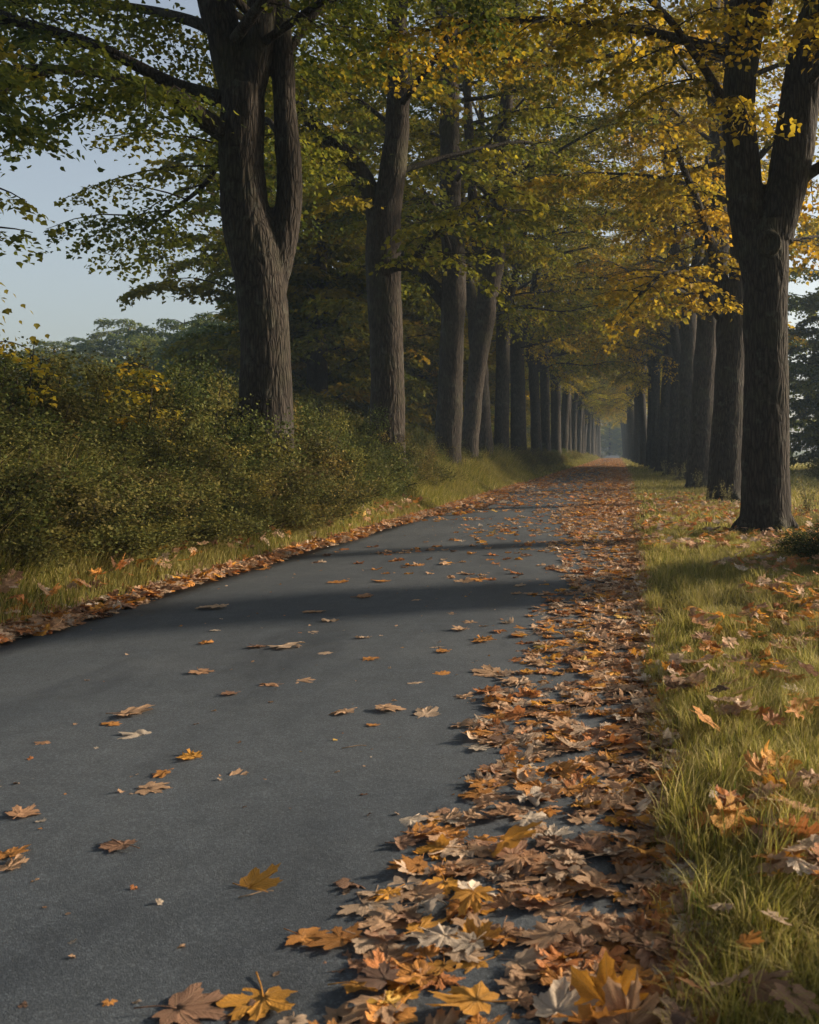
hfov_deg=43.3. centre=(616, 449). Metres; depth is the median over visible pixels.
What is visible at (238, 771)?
maple leaf
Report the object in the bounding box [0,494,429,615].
weed leaves
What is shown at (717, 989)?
maple leaf
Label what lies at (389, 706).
maple leaf
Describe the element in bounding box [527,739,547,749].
maple leaf
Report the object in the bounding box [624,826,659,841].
maple leaf
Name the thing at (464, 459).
shrub
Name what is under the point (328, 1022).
maple leaf
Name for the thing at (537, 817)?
maple leaf
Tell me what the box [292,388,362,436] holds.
shrub
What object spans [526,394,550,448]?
background tree
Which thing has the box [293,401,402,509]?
shrub
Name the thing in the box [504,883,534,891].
maple leaf
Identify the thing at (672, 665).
grass leaves
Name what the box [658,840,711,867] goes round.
maple leaf
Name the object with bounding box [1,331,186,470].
shrub
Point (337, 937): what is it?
maple leaf
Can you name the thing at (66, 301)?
sky
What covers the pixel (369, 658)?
maple leaf
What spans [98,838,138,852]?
maple leaf
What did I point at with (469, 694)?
maple leaf
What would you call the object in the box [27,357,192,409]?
shrub
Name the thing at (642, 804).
maple leaf
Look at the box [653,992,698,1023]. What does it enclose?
maple leaf
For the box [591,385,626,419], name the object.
maple tree
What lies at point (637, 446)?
maple tree
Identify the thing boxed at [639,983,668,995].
maple leaf
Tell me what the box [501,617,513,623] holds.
maple leaf
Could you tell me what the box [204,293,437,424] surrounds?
background tree
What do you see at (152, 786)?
maple leaf
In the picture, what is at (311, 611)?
maple leaf
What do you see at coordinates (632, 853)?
maple leaf
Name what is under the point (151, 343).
background tree
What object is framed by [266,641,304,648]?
maple leaf
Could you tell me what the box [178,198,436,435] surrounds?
background tree
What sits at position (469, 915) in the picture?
maple leaf
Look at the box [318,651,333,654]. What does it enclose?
maple leaf
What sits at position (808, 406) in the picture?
background tree
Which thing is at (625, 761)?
maple leaf
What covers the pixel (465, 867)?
maple leaf
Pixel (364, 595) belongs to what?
maple leaf
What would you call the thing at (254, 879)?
maple leaf
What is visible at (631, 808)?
maple leaf
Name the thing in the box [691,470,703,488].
weed stalk
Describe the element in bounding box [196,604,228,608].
maple leaf
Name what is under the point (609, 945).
maple leaf
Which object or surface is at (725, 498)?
weed stalk
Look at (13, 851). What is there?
maple leaf
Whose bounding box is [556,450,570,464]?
shrub
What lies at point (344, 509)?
shrub
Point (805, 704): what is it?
maple leaf
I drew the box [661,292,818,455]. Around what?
background tree
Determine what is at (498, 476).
bank grass
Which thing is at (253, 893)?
twig
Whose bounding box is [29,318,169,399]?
background tree
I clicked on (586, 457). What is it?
bank grass
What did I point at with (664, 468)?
weed stalk
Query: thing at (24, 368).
shrub
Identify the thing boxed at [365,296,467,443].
background tree
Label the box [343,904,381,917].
maple leaf
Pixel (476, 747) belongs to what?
maple leaf
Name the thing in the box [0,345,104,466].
shrub
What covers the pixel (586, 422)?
maple tree
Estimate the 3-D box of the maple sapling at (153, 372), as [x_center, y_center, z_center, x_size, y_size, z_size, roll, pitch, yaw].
[-4.893,0.022,10.494,0.882,1.895,0.718,0,0,13]
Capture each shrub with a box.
[0,337,162,470]
[0,338,89,412]
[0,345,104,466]
[0,369,105,458]
[0,399,169,582]
[0,406,195,570]
[0,407,41,471]
[0,505,70,583]
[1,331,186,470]
[4,416,233,559]
[13,342,130,404]
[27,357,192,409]
[45,337,238,499]
[54,423,263,552]
[71,362,234,430]
[86,423,296,545]
[89,517,182,569]
[96,344,285,488]
[131,362,335,510]
[155,425,325,539]
[182,382,348,482]
[185,363,238,424]
[210,429,363,535]
[222,395,375,504]
[224,374,314,420]
[261,433,388,531]
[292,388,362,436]
[293,389,333,443]
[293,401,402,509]
[306,405,417,502]
[325,407,369,439]
[335,402,431,497]
[356,427,445,485]
[405,424,433,447]
[405,428,453,465]
[405,431,455,483]
[416,439,480,471]
[421,472,446,485]
[442,456,471,482]
[461,439,490,466]
[464,455,486,473]
[527,445,547,462]
[555,453,564,463]
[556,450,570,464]
[561,448,573,459]
[763,516,818,560]
[804,459,818,478]
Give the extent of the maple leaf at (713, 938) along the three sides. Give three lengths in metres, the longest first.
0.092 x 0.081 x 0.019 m
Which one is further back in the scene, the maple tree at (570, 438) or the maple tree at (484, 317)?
the maple tree at (570, 438)
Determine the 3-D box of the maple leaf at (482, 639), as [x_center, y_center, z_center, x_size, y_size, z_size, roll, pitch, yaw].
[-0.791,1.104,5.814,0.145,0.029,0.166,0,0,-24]
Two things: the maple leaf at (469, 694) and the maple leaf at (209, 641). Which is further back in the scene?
the maple leaf at (209, 641)
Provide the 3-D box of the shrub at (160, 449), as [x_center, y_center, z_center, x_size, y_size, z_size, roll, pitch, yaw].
[-4.593,0.374,10.078,2.606,1.353,2.801,0,0,-18]
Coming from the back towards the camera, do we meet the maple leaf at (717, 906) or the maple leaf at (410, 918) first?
the maple leaf at (410, 918)
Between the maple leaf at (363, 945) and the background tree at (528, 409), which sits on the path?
the maple leaf at (363, 945)
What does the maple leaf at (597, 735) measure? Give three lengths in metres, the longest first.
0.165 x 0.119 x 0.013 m
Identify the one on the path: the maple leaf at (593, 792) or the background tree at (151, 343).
the maple leaf at (593, 792)
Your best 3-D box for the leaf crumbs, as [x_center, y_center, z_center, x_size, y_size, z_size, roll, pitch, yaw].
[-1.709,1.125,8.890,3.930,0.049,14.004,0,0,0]
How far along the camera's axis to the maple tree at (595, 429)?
141.16 m
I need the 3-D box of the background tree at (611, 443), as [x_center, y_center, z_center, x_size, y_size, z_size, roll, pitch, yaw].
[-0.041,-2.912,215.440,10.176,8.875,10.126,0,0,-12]
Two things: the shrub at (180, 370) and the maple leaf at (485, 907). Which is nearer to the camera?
the maple leaf at (485, 907)
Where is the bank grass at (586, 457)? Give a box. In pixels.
[509,452,600,479]
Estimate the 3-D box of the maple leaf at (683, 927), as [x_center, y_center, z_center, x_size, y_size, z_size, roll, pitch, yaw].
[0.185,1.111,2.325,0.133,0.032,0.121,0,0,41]
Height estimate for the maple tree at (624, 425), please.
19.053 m
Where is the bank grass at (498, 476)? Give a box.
[0,425,534,625]
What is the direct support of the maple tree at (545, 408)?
on the ground at (694, 709)
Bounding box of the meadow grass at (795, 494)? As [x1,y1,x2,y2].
[790,463,818,515]
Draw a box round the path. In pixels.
[0,455,656,1023]
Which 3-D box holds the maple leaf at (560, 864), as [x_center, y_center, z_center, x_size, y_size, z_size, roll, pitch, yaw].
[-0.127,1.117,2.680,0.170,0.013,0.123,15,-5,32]
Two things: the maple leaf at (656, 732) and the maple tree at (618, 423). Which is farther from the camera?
the maple tree at (618, 423)
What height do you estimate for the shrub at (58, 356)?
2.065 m
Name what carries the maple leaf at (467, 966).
on the path
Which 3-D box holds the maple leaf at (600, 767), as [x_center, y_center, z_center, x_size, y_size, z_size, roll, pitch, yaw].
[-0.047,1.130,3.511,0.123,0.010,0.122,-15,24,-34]
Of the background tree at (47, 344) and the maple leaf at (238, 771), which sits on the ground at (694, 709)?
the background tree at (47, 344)
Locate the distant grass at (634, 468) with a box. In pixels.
[621,457,816,474]
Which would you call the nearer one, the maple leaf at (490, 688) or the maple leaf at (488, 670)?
the maple leaf at (490, 688)
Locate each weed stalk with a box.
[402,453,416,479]
[429,466,442,488]
[660,460,669,476]
[674,463,685,479]
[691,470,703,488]
[703,485,716,504]
[720,480,733,502]
[795,472,818,510]
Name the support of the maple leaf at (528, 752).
on the path
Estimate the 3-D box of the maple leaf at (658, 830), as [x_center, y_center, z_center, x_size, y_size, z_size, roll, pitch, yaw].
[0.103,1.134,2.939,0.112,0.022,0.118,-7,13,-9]
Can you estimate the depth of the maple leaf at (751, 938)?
2.08 m
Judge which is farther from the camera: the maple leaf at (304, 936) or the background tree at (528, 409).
the background tree at (528, 409)
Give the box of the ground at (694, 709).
[4,451,818,1023]
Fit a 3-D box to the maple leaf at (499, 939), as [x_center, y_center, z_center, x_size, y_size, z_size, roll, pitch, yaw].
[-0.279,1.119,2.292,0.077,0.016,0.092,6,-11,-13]
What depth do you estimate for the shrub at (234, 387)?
15.73 m
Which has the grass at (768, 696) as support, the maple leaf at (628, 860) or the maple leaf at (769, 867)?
the maple leaf at (769, 867)
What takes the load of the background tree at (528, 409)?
on the ground at (694, 709)
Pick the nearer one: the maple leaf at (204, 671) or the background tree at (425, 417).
the maple leaf at (204, 671)
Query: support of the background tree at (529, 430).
on the ground at (694, 709)
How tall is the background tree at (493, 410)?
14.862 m
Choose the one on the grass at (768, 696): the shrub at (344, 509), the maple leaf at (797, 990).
the maple leaf at (797, 990)
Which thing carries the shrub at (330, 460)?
on the ground at (694, 709)
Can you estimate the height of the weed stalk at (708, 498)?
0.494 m
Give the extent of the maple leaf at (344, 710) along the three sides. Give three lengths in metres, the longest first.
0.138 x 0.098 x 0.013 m
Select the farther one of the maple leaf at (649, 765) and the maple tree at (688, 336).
the maple tree at (688, 336)
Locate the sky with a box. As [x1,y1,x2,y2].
[0,0,818,450]
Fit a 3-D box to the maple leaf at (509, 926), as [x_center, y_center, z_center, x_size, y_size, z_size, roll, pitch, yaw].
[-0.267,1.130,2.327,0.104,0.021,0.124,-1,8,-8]
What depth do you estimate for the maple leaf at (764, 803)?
2.86 m
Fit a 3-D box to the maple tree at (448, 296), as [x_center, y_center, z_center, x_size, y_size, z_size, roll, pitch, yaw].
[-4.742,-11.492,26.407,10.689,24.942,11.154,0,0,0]
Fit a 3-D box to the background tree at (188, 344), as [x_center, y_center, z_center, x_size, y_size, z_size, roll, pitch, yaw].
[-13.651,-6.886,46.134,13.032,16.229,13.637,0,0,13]
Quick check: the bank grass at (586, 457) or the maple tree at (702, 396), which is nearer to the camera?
the maple tree at (702, 396)
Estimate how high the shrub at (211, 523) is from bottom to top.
1.301 m
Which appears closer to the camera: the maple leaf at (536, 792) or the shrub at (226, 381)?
the maple leaf at (536, 792)
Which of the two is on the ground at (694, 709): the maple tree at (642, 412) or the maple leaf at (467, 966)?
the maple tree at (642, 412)
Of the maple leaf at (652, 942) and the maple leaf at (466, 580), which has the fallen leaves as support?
the maple leaf at (652, 942)
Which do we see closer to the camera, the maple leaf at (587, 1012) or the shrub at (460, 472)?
the maple leaf at (587, 1012)
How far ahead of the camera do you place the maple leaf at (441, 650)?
5.50 m
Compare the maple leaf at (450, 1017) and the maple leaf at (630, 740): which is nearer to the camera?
the maple leaf at (450, 1017)
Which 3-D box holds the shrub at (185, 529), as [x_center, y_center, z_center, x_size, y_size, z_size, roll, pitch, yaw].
[-4.960,0.355,8.740,2.801,1.313,2.606,0,0,18]
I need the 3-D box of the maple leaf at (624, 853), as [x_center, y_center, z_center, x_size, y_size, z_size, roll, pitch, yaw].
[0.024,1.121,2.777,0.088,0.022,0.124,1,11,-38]
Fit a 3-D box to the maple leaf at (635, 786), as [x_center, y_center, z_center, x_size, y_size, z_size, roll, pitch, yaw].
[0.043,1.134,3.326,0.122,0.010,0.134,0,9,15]
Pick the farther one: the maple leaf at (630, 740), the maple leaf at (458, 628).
the maple leaf at (458, 628)
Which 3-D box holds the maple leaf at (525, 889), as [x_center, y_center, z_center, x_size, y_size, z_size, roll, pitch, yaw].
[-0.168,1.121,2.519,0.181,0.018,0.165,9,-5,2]
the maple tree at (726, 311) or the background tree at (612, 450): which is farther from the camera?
the background tree at (612, 450)
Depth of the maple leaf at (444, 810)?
3.10 m
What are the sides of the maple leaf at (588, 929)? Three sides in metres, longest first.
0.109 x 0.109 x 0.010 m
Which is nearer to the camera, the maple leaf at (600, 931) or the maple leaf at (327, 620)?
the maple leaf at (600, 931)
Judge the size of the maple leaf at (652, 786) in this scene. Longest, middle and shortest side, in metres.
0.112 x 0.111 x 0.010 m
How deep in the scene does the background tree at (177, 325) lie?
93.34 m
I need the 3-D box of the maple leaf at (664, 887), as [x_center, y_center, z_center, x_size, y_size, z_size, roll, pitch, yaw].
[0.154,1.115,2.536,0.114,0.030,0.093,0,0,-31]
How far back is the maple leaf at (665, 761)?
3.51 m
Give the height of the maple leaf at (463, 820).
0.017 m
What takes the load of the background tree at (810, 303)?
on the ground at (694, 709)
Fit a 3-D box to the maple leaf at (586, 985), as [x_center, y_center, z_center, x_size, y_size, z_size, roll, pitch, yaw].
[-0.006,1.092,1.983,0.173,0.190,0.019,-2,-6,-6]
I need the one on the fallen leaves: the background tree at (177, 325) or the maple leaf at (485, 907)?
the maple leaf at (485, 907)
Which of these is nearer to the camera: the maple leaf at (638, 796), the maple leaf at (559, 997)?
the maple leaf at (559, 997)
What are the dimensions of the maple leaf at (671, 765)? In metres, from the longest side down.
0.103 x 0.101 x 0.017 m
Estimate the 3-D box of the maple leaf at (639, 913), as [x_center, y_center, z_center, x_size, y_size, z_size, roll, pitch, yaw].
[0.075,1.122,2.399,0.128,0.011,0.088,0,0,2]
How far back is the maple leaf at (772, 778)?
3.04 m
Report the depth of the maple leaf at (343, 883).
2.56 m
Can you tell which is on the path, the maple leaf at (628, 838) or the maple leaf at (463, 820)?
the maple leaf at (628, 838)
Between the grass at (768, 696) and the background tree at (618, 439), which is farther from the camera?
the background tree at (618, 439)
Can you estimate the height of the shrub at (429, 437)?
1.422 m
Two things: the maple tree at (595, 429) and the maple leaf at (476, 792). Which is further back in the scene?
the maple tree at (595, 429)
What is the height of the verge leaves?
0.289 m
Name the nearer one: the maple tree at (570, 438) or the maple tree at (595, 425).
the maple tree at (570, 438)
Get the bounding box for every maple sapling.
[0,341,73,432]
[101,362,195,462]
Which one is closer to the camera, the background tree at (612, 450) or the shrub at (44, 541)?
the shrub at (44, 541)
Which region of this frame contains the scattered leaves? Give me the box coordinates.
[313,462,631,584]
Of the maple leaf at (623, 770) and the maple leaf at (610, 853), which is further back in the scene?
the maple leaf at (623, 770)
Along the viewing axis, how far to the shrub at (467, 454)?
30.68 m
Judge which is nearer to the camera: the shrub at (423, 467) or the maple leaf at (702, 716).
the maple leaf at (702, 716)
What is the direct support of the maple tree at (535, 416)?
on the ground at (694, 709)
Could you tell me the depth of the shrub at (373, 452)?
16.10 m
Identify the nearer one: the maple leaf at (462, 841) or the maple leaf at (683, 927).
the maple leaf at (683, 927)
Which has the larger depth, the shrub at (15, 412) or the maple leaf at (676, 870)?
the shrub at (15, 412)
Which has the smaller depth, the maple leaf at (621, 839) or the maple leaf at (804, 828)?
the maple leaf at (804, 828)
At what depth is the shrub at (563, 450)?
71.07 m
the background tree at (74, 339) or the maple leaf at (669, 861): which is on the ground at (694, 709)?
the background tree at (74, 339)
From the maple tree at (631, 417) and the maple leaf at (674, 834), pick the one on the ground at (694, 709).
the maple tree at (631, 417)
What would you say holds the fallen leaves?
on the ground at (694, 709)
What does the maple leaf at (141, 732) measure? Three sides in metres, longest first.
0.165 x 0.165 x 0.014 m
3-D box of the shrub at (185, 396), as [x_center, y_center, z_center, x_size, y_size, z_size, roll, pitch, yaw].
[-5.176,-0.164,11.604,2.684,2.151,2.439,0,0,2]
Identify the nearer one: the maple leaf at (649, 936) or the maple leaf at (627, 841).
the maple leaf at (649, 936)
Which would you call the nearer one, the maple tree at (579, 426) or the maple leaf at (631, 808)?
the maple leaf at (631, 808)
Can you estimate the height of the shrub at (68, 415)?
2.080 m
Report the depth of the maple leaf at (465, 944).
2.25 m
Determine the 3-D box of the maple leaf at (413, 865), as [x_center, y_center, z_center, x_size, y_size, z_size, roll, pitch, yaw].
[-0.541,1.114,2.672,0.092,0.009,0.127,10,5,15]
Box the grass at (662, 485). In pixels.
[627,470,818,532]
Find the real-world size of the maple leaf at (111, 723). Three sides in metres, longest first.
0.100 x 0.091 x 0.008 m
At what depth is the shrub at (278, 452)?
12.11 m
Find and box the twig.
[238,890,272,897]
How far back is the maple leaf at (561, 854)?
2.73 m
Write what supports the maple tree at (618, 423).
on the ground at (694, 709)
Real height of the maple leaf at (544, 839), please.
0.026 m
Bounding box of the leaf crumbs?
[15,521,621,1018]
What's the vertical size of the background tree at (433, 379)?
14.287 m
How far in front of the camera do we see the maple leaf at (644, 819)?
3.01 m
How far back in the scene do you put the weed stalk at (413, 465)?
19.26 m
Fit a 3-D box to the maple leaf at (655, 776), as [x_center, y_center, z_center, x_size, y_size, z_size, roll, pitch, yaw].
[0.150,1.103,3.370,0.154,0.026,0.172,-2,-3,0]
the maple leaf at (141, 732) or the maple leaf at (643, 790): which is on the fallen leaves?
the maple leaf at (643, 790)
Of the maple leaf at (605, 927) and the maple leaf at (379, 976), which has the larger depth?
the maple leaf at (605, 927)
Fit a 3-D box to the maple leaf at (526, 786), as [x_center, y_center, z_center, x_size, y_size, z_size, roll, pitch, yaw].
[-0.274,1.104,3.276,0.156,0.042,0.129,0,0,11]
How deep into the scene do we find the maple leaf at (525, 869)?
2.62 m
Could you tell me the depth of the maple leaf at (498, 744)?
3.80 m
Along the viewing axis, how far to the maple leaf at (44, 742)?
3.78 m
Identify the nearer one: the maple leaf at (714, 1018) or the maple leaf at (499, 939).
the maple leaf at (714, 1018)
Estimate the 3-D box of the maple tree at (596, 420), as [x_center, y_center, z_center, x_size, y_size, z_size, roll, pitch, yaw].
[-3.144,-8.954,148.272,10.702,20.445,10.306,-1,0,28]
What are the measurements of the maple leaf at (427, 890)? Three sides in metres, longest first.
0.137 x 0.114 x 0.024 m
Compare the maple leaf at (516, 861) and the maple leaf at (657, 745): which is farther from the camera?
the maple leaf at (657, 745)
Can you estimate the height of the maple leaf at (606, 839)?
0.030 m
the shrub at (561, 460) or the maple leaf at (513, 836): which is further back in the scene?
the shrub at (561, 460)
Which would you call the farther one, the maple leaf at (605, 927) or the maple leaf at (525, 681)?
the maple leaf at (525, 681)
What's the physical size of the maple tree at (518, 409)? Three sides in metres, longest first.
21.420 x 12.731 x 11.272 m
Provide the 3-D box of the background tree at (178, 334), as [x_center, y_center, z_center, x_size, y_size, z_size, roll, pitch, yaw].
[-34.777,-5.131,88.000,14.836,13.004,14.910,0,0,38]
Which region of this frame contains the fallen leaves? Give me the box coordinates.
[277,498,726,1023]
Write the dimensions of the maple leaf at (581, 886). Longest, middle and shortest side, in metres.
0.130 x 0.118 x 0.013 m
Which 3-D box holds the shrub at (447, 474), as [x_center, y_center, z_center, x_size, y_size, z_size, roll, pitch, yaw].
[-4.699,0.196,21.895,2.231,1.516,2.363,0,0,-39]
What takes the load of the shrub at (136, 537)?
on the ground at (694, 709)
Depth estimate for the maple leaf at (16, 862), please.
2.67 m
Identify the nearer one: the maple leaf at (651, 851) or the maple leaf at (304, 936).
the maple leaf at (304, 936)
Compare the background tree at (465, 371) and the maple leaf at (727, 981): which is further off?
the background tree at (465, 371)
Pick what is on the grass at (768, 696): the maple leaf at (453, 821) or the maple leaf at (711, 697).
the maple leaf at (711, 697)
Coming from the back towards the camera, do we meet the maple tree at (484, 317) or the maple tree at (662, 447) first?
the maple tree at (662, 447)
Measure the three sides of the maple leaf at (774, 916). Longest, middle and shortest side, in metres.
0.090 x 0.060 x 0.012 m
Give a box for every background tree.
[1,339,96,396]
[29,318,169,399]
[49,337,134,395]
[113,330,169,363]
[116,52,491,428]
[117,318,207,404]
[127,320,238,396]
[131,311,239,403]
[157,119,467,406]
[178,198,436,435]
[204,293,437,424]
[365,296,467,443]
[402,212,526,431]
[404,364,437,433]
[409,302,495,437]
[424,329,529,438]
[466,283,528,430]
[474,274,529,444]
[491,364,539,447]
[525,369,550,447]
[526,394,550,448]
[600,418,614,447]
[601,417,620,454]
[601,417,621,455]
[610,428,621,454]
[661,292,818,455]
[788,207,818,455]
[788,315,818,469]
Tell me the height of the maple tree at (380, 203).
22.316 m
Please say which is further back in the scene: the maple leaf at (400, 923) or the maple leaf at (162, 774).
the maple leaf at (162, 774)
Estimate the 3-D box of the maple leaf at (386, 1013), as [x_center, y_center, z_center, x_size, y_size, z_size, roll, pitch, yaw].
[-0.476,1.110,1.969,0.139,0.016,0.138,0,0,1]
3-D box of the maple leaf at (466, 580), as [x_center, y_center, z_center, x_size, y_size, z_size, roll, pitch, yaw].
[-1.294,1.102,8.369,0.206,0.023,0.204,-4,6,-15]
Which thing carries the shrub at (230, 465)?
on the ground at (694, 709)
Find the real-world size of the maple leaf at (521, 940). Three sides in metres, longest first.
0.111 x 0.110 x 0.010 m
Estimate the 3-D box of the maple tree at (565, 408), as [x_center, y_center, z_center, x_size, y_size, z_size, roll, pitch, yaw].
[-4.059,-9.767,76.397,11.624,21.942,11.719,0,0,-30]
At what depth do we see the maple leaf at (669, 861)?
2.68 m
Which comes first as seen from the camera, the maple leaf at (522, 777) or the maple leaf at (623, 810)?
the maple leaf at (623, 810)
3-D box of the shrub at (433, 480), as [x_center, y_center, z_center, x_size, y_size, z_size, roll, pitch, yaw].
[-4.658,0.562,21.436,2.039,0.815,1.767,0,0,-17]
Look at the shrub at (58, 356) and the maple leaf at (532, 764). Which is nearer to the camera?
the maple leaf at (532, 764)
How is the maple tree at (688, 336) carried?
on the ground at (694, 709)
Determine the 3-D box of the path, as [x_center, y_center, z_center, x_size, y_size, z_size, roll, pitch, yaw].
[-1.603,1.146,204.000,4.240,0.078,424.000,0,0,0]
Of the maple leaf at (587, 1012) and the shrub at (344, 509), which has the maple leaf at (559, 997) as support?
the maple leaf at (587, 1012)
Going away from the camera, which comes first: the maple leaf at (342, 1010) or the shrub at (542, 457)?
the maple leaf at (342, 1010)
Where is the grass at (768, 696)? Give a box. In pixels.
[637,645,818,1023]
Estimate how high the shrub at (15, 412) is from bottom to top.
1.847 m
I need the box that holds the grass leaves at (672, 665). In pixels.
[635,491,818,883]
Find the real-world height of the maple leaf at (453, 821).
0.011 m
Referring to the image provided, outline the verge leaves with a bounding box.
[0,482,523,643]
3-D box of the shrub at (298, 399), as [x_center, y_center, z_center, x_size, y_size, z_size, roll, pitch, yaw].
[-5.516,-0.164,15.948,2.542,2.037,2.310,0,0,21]
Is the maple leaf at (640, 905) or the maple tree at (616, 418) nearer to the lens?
the maple leaf at (640, 905)
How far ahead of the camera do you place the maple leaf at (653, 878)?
2.60 m
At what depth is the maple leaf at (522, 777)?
3.40 m
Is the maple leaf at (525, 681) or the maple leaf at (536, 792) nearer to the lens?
the maple leaf at (536, 792)
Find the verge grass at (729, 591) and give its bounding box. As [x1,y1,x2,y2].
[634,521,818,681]
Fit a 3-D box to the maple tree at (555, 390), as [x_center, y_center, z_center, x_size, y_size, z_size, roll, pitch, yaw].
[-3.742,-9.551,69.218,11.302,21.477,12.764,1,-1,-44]
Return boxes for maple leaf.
[0,844,30,859]
[0,854,28,870]
[5,803,40,818]
[35,741,50,744]
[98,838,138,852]
[101,721,121,725]
[106,704,152,715]
[118,729,151,738]
[134,982,227,1023]
[135,781,170,794]
[153,768,173,777]
[176,749,202,759]
[188,668,213,673]
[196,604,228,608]
[200,640,213,644]
[216,972,297,1021]
[217,999,254,1023]
[219,768,248,775]
[221,690,240,694]
[232,863,281,891]
[260,683,277,686]
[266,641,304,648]
[284,927,329,945]
[296,677,315,683]
[302,610,325,612]
[305,922,362,949]
[307,1017,336,1023]
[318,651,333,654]
[321,618,339,621]
[323,1002,354,1022]
[324,949,357,972]
[326,579,348,582]
[329,707,356,714]
[334,878,365,888]
[337,895,404,915]
[338,990,408,1023]
[341,928,409,953]
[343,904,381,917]
[352,960,405,989]
[357,593,371,597]
[363,656,377,660]
[368,902,421,929]
[375,703,405,711]
[385,833,421,849]
[388,888,412,898]
[395,910,422,922]
[398,913,446,935]
[402,853,429,874]
[403,879,444,901]
[403,923,461,948]
[413,705,438,718]
[413,822,438,829]
[425,1007,460,1023]
[426,830,463,844]
[426,952,457,975]
[426,980,517,1014]
[432,670,449,674]
[435,807,450,814]
[437,648,451,651]
[442,858,476,874]
[444,946,489,962]
[447,817,464,825]
[448,884,495,916]
[451,811,474,825]
[451,911,488,934]
[452,625,465,629]
[452,930,485,956]
[454,576,473,582]
[454,692,473,697]
[456,956,495,973]
[457,787,493,798]
[465,744,490,750]
[469,578,485,581]
[470,664,513,676]
[471,635,496,641]
[473,685,499,691]
[473,901,490,915]
[483,935,510,941]
[489,730,518,745]
[489,741,519,747]
[489,757,516,774]
[489,780,508,788]
[489,820,542,857]
[489,837,538,856]
[490,916,516,939]
[496,747,537,763]
[497,849,544,873]
[500,765,531,774]
[500,946,548,976]
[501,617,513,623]
[503,863,532,885]
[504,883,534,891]
[506,786,551,806]
[507,676,529,687]
[508,811,547,829]
[510,764,541,782]
[512,814,548,838]
[513,762,538,768]
[513,779,561,795]
[514,929,563,952]
[516,920,574,949]
[517,880,585,905]
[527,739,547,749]
[532,976,598,1023]
[533,830,574,848]
[539,745,557,752]
[540,864,594,883]
[543,850,582,872]
[544,750,566,757]
[545,777,579,794]
[551,1002,640,1022]
[554,849,596,864]
[557,737,594,747]
[560,917,604,947]
[562,875,610,893]
[566,1005,601,1023]
[570,949,648,1009]
[571,868,618,891]
[572,792,584,797]
[577,788,604,799]
[579,782,592,791]
[582,723,605,741]
[582,846,630,855]
[584,830,609,842]
[585,761,617,775]
[587,912,614,933]
[591,750,618,759]
[594,918,624,941]
[595,970,660,1023]
[596,830,652,842]
[598,940,628,950]
[603,838,642,863]
[606,765,633,776]
[606,781,635,797]
[607,833,636,843]
[610,804,632,811]
[610,844,659,860]
[611,854,634,862]
[613,841,635,861]
[614,896,650,908]
[616,802,645,813]
[617,736,635,744]
[618,754,643,763]
[618,835,647,845]
[620,929,662,950]
[622,905,657,921]
[623,912,646,926]
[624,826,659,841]
[625,780,641,791]
[626,797,650,816]
[626,844,659,858]
[626,874,646,883]
[626,941,653,951]
[628,753,649,760]
[628,931,672,959]
[629,780,660,791]
[629,815,658,828]
[632,794,654,798]
[638,728,663,735]
[639,767,681,781]
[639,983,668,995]
[640,759,651,769]
[641,733,654,740]
[642,732,679,747]
[642,752,661,760]
[642,823,664,832]
[643,871,664,883]
[644,757,684,773]
[645,782,661,792]
[647,760,666,769]
[652,741,679,747]
[652,763,675,770]
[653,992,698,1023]
[655,738,669,748]
[656,801,677,811]
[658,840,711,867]
[659,982,693,1012]
[661,849,686,869]
[661,880,716,902]
[662,882,681,892]
[665,859,701,879]
[665,1000,697,1023]
[666,910,699,942]
[669,824,690,838]
[672,914,725,938]
[673,976,711,994]
[688,706,719,731]
[691,1000,723,1023]
[699,974,732,1004]
[706,694,745,701]
[706,930,730,946]
[707,900,734,913]
[708,965,751,987]
[710,789,749,845]
[731,930,763,950]
[740,968,794,1006]
[751,794,789,815]
[757,851,795,876]
[758,909,791,924]
[761,739,801,770]
[762,774,788,796]
[769,977,818,1019]
[785,814,818,837]
[788,690,818,713]
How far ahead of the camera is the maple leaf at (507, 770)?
3.48 m
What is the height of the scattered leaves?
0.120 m
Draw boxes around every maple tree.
[0,0,620,471]
[195,0,609,461]
[268,0,636,466]
[299,0,648,456]
[307,0,673,458]
[313,0,818,535]
[375,0,651,449]
[417,48,631,452]
[466,117,629,453]
[467,108,620,451]
[485,0,818,503]
[494,197,627,450]
[509,171,643,454]
[526,0,818,480]
[526,0,818,488]
[526,280,615,451]
[527,230,616,452]
[534,301,623,453]
[547,35,771,472]
[556,39,808,475]
[556,140,711,468]
[561,287,626,454]
[561,377,625,454]
[563,201,662,465]
[571,348,626,452]
[573,148,727,466]
[573,391,611,448]
[584,195,661,463]
[585,234,660,461]
[585,363,661,459]
[588,391,615,454]
[589,303,660,398]
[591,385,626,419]
[595,236,660,462]
[595,411,621,455]
[595,412,611,456]
[598,382,605,456]
[599,380,647,457]
[602,344,627,458]
[602,398,647,449]
[609,412,622,455]
[615,410,623,457]
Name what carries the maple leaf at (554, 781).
on the fallen leaves
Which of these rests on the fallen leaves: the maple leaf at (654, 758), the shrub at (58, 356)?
the maple leaf at (654, 758)
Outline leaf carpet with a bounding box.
[421,458,643,516]
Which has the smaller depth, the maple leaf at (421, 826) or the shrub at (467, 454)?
the maple leaf at (421, 826)
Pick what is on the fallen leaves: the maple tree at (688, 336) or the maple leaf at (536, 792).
the maple leaf at (536, 792)

